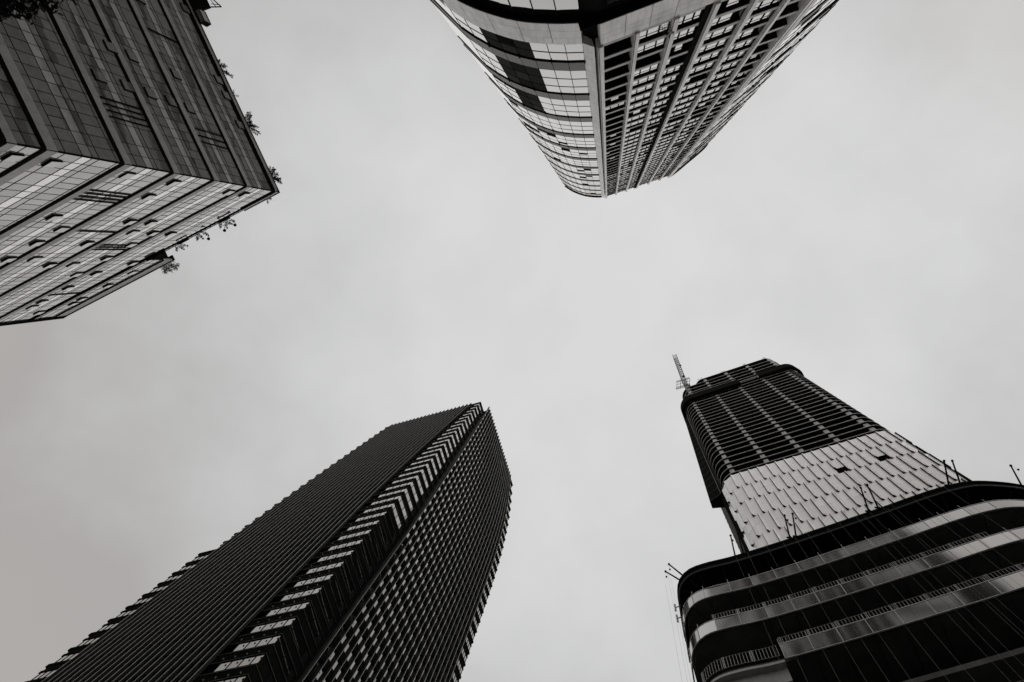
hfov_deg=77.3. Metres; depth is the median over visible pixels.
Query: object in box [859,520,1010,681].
hanging rope
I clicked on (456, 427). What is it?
corner window
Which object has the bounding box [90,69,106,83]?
open window
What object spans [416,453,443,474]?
corner window
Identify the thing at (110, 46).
open window
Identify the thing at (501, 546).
end window
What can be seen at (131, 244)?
open window
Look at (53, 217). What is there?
open window
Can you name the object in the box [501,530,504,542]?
end window
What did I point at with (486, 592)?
end window
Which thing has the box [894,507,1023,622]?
hanging rope
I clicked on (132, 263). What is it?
open window
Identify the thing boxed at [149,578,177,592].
end window
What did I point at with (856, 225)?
sky
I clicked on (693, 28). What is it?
window
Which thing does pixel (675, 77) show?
window
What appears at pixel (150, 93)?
open window
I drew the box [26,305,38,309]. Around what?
open window
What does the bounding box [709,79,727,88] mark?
window
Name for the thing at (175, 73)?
open window
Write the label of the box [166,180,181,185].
open window
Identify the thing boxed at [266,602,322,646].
corner window
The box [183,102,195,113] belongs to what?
open window
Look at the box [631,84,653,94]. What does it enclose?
window
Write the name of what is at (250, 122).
roof shrub
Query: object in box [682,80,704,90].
window
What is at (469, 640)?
end window
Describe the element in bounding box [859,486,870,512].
davit pole
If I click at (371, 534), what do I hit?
corner window
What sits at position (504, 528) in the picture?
end window
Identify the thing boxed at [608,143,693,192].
upper windows
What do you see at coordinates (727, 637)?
podium block
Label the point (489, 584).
end window
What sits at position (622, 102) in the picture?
window
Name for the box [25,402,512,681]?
finned tower
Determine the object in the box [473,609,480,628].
end window
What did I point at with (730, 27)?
window
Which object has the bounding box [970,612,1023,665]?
hanging rope
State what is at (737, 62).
window
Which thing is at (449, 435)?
corner window
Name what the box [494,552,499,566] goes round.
end window
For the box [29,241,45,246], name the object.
open window
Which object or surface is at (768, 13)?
window
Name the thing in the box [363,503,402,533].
corner window
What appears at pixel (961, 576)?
hanging rope
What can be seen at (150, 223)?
open window
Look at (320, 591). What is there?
corner window
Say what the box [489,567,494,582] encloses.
end window
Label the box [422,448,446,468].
corner window
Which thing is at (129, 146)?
office block
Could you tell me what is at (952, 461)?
davit pole
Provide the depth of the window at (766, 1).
44.95 m
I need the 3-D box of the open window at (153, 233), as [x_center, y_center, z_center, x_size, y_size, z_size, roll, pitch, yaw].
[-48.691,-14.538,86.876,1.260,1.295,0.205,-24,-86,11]
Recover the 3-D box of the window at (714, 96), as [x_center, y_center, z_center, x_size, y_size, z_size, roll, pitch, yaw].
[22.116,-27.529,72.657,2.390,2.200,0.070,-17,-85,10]
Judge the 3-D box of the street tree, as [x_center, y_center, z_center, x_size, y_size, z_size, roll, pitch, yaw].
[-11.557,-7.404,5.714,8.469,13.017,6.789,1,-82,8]
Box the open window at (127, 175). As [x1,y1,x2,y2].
[118,172,136,178]
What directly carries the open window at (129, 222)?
in the office block at (129, 146)
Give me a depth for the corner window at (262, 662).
73.47 m
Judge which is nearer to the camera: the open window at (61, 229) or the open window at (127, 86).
the open window at (127, 86)
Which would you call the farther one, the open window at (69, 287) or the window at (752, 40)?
the open window at (69, 287)
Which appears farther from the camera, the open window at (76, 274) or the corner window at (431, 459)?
the corner window at (431, 459)
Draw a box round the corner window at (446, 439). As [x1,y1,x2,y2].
[431,439,454,457]
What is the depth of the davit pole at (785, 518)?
68.94 m
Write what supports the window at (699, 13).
in the curved tower at (604, 98)
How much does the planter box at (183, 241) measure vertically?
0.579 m
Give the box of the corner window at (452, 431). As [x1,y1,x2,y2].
[442,431,460,446]
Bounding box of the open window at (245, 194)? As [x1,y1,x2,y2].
[239,192,249,197]
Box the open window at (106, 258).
[101,256,113,260]
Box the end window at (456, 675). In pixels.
[452,663,460,681]
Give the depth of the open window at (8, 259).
73.74 m
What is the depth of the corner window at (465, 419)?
177.40 m
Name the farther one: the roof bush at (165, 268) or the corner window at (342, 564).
the roof bush at (165, 268)
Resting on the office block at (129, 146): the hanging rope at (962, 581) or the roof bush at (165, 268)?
the roof bush at (165, 268)
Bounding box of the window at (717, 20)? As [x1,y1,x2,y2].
[711,8,745,26]
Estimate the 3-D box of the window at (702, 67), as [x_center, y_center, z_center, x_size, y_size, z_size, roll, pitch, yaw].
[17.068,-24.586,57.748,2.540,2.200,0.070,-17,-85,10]
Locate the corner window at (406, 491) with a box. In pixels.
[377,488,415,517]
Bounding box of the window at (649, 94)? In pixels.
[630,92,650,101]
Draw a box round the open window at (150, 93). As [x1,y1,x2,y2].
[144,87,157,99]
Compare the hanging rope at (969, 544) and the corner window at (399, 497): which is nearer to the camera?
the hanging rope at (969, 544)
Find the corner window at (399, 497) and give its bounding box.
[370,495,409,525]
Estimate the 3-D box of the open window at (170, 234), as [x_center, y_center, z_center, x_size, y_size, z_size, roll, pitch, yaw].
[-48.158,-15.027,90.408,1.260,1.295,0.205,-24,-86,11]
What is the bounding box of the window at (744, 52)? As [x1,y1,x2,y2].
[723,50,747,62]
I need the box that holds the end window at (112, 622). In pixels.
[96,614,129,631]
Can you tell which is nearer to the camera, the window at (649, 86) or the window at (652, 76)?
the window at (652, 76)
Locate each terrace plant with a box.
[175,244,188,250]
[196,231,208,240]
[219,219,233,228]
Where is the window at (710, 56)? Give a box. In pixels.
[694,50,721,63]
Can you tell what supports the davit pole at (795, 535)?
on the podium block at (727, 637)
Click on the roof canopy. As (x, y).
(199, 7)
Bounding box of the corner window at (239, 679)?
[218,676,248,681]
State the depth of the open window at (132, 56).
72.29 m
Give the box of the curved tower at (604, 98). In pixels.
[430,0,839,197]
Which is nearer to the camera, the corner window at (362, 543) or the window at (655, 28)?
the window at (655, 28)
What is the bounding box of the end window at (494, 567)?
[492,560,496,575]
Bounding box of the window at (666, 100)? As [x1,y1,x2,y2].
[653,100,667,107]
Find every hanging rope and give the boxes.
[737,560,786,677]
[748,554,807,681]
[766,545,838,679]
[783,543,866,681]
[795,538,887,679]
[807,533,911,680]
[828,529,948,680]
[843,527,973,679]
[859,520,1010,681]
[864,516,1023,680]
[887,508,1022,632]
[891,515,1022,637]
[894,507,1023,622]
[911,497,1022,587]
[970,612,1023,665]
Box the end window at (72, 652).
[56,643,91,661]
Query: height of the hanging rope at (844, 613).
68.750 m
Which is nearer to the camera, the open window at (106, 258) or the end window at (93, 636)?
the open window at (106, 258)
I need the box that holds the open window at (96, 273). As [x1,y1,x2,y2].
[89,272,102,275]
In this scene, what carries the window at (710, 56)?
in the curved tower at (604, 98)
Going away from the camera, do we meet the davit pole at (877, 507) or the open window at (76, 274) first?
the davit pole at (877, 507)
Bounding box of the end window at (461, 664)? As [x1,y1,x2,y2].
[457,651,465,673]
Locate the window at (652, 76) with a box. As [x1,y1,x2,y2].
[633,74,655,85]
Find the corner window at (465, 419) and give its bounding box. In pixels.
[455,419,469,433]
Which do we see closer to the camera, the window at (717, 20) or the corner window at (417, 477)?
the window at (717, 20)
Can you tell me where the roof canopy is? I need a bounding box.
[188,0,221,26]
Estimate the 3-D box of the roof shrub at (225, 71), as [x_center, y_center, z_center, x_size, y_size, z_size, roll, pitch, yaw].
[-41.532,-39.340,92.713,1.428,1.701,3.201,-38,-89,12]
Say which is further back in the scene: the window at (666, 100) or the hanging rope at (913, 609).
the window at (666, 100)
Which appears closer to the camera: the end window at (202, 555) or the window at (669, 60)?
the window at (669, 60)
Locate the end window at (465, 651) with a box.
[461,640,469,661]
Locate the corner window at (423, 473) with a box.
[398,469,430,493]
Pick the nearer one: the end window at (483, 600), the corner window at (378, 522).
the corner window at (378, 522)
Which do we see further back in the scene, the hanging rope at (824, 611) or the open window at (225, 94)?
the open window at (225, 94)
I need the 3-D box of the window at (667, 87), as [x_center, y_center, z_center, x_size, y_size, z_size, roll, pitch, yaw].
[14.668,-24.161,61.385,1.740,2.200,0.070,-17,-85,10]
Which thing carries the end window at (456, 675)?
in the finned tower at (376, 557)
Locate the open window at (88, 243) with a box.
[79,241,94,246]
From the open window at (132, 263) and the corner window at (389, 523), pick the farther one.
the corner window at (389, 523)
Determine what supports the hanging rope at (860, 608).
hanging from the podium block at (727, 637)
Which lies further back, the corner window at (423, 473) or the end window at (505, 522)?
the end window at (505, 522)
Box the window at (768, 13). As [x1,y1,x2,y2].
[744,9,775,26]
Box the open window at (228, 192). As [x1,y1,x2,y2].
[223,190,235,194]
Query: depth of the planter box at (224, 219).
93.80 m
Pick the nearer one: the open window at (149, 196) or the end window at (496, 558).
the open window at (149, 196)
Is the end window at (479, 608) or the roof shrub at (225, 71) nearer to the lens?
the roof shrub at (225, 71)
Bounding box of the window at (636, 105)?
[629,100,648,109]
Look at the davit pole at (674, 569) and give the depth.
72.04 m
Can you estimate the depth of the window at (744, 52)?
57.09 m
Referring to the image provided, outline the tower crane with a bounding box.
[673,355,689,392]
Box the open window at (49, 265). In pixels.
[43,263,57,267]
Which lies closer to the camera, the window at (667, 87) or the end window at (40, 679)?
the window at (667, 87)
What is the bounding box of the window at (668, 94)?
[656,92,670,100]
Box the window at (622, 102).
[605,102,624,110]
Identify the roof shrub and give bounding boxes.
[217,59,232,77]
[245,111,259,135]
[268,166,281,183]
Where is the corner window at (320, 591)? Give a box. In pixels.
[280,587,334,629]
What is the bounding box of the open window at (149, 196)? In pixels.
[140,194,156,199]
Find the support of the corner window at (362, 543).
in the finned tower at (376, 557)
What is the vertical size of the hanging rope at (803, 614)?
68.750 m
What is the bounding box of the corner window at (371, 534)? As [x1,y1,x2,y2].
[336,529,381,563]
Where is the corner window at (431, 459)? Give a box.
[410,458,438,480]
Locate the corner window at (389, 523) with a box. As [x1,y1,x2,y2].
[354,511,396,542]
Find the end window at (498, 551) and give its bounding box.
[496,544,501,558]
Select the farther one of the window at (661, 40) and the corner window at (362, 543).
the corner window at (362, 543)
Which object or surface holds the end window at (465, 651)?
in the finned tower at (376, 557)
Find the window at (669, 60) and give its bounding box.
[666,54,685,65]
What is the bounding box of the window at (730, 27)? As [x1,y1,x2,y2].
[705,24,736,40]
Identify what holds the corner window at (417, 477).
in the finned tower at (376, 557)
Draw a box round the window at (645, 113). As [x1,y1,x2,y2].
[627,113,645,121]
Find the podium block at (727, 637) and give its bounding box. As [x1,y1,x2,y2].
[674,481,1023,681]
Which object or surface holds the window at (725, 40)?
in the curved tower at (604, 98)
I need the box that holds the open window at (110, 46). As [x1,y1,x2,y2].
[102,39,117,53]
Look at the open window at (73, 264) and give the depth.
84.97 m
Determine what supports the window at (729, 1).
in the curved tower at (604, 98)
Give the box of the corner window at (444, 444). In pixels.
[427,443,450,462]
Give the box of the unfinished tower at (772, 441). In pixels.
[681,357,971,552]
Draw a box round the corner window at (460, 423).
[450,423,466,437]
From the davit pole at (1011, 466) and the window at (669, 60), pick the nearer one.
the window at (669, 60)
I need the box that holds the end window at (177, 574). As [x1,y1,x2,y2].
[165,568,190,580]
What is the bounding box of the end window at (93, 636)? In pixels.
[78,628,111,645]
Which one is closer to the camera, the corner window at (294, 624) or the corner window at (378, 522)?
the corner window at (294, 624)
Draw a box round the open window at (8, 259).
[0,257,17,262]
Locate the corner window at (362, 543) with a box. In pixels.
[327,539,373,574]
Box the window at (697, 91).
[679,88,700,97]
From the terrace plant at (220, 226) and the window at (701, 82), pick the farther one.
the terrace plant at (220, 226)
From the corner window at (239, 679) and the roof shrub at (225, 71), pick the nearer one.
the corner window at (239, 679)
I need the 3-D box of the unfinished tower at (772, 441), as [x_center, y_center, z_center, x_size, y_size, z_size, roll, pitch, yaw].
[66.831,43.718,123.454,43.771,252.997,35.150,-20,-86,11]
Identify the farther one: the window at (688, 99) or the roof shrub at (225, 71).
the roof shrub at (225, 71)
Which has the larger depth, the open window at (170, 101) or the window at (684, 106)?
the open window at (170, 101)
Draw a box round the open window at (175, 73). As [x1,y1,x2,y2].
[170,68,181,80]
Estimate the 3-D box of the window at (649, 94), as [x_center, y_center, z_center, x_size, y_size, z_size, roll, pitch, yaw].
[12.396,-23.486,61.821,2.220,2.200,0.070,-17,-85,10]
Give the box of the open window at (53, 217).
[44,214,62,220]
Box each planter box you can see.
[178,238,188,244]
[218,216,229,222]
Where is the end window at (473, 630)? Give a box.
[469,620,476,638]
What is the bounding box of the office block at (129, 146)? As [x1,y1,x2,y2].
[0,0,279,325]
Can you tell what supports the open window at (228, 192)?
in the office block at (129, 146)
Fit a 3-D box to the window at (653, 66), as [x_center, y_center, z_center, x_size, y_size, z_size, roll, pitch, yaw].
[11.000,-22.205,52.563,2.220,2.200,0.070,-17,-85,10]
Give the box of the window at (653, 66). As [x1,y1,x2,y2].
[634,63,658,76]
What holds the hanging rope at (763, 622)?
hanging from the podium block at (727, 637)
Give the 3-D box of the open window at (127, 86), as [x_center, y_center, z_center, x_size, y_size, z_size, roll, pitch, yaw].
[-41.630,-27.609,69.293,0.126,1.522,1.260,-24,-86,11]
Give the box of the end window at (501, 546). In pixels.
[499,537,503,551]
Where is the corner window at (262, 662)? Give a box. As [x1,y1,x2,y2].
[213,654,273,681]
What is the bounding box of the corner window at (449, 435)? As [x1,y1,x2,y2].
[437,435,457,451]
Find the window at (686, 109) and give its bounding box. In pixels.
[670,109,688,116]
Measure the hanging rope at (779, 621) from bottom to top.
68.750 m
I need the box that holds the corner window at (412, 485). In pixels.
[384,482,420,508]
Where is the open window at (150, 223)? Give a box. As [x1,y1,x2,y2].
[144,221,157,225]
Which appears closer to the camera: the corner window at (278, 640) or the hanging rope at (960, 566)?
the hanging rope at (960, 566)
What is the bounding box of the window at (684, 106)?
[673,102,692,110]
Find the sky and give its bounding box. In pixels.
[0,0,1023,681]
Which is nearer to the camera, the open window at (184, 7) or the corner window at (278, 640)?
the corner window at (278, 640)
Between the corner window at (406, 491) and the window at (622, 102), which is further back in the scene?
the corner window at (406, 491)
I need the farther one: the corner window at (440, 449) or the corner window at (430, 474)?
the corner window at (440, 449)
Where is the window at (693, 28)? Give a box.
[674,26,696,40]
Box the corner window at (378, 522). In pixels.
[346,520,389,552]
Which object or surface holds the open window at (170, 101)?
in the office block at (129, 146)
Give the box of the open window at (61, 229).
[53,227,70,231]
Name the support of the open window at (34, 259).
in the office block at (129, 146)
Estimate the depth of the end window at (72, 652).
92.28 m
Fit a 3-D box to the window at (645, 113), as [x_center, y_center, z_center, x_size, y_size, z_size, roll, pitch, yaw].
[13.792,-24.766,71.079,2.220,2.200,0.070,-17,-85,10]
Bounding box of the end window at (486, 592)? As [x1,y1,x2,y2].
[483,584,489,600]
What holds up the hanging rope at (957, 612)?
hanging from the podium block at (727, 637)
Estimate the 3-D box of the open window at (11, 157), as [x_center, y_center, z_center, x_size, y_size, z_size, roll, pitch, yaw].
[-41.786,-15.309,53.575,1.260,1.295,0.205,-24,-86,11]
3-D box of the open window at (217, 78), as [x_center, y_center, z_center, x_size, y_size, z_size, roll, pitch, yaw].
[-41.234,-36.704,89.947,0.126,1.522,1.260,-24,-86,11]
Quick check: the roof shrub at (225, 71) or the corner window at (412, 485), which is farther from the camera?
the corner window at (412, 485)
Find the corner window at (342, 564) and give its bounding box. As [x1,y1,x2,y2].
[305,561,355,599]
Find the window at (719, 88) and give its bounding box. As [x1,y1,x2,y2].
[704,86,722,95]
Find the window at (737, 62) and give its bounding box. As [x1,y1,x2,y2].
[718,60,740,72]
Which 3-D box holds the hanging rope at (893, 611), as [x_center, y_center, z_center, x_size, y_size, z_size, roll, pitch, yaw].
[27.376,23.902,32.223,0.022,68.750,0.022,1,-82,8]
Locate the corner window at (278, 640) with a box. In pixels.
[231,635,295,681]
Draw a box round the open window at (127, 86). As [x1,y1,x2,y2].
[119,79,134,92]
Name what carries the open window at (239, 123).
in the office block at (129, 146)
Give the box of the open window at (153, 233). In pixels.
[147,231,159,235]
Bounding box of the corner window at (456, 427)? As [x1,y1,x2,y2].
[446,427,463,442]
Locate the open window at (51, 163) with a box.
[41,159,62,167]
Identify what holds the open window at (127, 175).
in the office block at (129, 146)
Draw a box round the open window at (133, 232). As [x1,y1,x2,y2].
[126,230,139,234]
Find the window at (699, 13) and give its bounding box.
[678,9,702,26]
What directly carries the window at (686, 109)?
in the curved tower at (604, 98)
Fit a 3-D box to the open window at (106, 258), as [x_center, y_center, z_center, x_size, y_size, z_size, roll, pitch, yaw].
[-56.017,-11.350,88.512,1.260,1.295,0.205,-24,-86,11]
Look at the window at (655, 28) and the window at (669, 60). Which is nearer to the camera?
the window at (655, 28)
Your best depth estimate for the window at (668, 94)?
64.38 m
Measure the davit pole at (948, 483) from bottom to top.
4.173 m
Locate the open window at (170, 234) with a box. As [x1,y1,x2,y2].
[165,232,176,236]
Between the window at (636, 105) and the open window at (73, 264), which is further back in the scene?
the open window at (73, 264)
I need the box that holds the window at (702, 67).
[689,61,715,73]
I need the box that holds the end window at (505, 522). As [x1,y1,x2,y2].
[504,516,507,528]
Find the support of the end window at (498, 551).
in the finned tower at (376, 557)
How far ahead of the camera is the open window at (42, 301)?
94.44 m
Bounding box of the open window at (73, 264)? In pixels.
[66,263,80,266]
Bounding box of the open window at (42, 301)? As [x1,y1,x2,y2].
[36,300,48,304]
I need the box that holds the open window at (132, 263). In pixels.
[127,261,138,265]
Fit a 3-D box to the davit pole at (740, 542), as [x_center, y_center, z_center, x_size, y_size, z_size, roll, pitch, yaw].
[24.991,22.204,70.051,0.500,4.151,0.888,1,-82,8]
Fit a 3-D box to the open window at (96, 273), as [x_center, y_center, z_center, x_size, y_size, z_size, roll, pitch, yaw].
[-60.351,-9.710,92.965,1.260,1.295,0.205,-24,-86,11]
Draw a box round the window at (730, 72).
[712,70,733,80]
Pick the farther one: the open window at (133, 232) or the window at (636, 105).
the open window at (133, 232)
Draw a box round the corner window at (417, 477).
[391,475,425,501]
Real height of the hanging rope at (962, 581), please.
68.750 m
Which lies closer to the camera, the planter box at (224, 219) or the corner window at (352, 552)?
the planter box at (224, 219)
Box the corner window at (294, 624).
[249,618,309,664]
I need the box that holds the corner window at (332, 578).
[293,574,345,613]
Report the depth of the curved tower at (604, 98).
54.97 m
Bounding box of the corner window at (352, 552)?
[317,550,365,586]
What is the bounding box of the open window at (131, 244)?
[125,243,137,246]
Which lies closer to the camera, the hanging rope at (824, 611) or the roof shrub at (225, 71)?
the hanging rope at (824, 611)
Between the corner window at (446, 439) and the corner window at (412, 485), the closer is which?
the corner window at (412, 485)
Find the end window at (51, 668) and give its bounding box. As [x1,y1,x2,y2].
[32,659,70,679]
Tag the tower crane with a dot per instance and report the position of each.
(686, 384)
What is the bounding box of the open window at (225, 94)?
[221,90,230,99]
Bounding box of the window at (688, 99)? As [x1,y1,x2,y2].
[675,96,695,104]
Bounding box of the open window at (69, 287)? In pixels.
[62,286,74,290]
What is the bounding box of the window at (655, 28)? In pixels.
[639,22,669,39]
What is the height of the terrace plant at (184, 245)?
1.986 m
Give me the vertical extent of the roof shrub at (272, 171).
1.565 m
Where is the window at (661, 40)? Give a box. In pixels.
[637,38,665,53]
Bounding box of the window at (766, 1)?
[754,0,781,11]
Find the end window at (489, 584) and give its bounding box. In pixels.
[486,576,491,591]
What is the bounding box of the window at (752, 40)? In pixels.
[729,38,755,52]
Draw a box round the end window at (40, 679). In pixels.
[25,677,46,681]
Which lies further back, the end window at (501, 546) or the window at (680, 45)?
the end window at (501, 546)
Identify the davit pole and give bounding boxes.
[668,563,682,574]
[729,534,735,554]
[737,532,743,552]
[783,514,791,538]
[791,512,797,537]
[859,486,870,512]
[866,484,879,509]
[943,460,949,485]
[951,460,960,481]
[1009,464,1021,484]
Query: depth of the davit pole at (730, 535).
70.73 m
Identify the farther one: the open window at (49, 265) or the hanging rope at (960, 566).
the open window at (49, 265)
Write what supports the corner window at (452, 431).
in the finned tower at (376, 557)
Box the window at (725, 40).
[699,38,728,53]
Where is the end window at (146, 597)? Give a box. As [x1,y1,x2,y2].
[133,590,161,604]
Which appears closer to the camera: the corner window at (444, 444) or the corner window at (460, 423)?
the corner window at (444, 444)
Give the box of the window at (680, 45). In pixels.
[672,41,690,54]
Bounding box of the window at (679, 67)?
[663,65,681,75]
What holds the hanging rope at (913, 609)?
hanging from the podium block at (727, 637)
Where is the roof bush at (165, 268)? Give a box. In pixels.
[161,261,179,273]
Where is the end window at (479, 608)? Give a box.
[477,601,483,618]
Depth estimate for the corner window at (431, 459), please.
144.09 m
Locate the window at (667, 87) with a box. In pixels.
[658,84,673,93]
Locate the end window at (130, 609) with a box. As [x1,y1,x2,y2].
[115,602,145,617]
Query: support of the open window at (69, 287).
in the office block at (129, 146)
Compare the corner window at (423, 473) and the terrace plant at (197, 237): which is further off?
the corner window at (423, 473)
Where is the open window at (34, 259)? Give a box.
[27,257,43,261]
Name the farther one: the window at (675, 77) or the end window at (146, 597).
the end window at (146, 597)
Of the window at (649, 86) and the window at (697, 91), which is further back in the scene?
the window at (697, 91)
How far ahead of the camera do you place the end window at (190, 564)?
118.35 m
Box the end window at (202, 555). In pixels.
[192,549,215,560]
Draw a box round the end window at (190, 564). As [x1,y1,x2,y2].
[179,558,203,570]
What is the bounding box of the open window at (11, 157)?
[0,153,24,161]
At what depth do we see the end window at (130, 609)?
103.45 m
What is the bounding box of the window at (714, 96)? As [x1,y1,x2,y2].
[699,94,716,101]
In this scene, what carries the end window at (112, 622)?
in the finned tower at (376, 557)
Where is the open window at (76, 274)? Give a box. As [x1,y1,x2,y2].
[69,273,83,276]
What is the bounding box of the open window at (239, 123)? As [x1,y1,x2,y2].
[235,120,244,129]
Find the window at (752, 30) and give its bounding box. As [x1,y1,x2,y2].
[737,25,764,40]
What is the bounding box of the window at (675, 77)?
[660,75,677,84]
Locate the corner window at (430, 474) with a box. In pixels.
[404,463,434,487]
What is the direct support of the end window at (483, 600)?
in the finned tower at (376, 557)
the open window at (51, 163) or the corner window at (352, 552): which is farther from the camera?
the corner window at (352, 552)
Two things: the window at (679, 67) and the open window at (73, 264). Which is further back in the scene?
the open window at (73, 264)
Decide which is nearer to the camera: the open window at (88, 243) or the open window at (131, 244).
the open window at (88, 243)
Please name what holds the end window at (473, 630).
in the finned tower at (376, 557)
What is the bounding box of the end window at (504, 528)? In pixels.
[502,524,506,535]
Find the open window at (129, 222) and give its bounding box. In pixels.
[123,219,137,224]
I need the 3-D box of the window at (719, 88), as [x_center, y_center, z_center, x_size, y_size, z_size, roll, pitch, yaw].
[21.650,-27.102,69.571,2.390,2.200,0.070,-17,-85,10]
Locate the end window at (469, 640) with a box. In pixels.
[465,629,473,650]
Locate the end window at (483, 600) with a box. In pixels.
[480,592,486,609]
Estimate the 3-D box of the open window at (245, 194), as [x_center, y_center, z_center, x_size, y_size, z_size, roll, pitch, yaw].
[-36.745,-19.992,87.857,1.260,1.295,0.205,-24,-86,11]
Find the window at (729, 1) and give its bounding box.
[723,0,749,10]
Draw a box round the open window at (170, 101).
[164,95,176,107]
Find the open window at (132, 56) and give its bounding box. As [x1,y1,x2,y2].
[124,49,138,62]
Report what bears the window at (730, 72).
in the curved tower at (604, 98)
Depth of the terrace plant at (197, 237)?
96.26 m
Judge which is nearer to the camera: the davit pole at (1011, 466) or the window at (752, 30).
the window at (752, 30)
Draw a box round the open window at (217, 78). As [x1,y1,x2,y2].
[214,75,223,84]
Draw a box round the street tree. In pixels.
[0,0,81,24]
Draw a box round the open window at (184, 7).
[179,2,189,13]

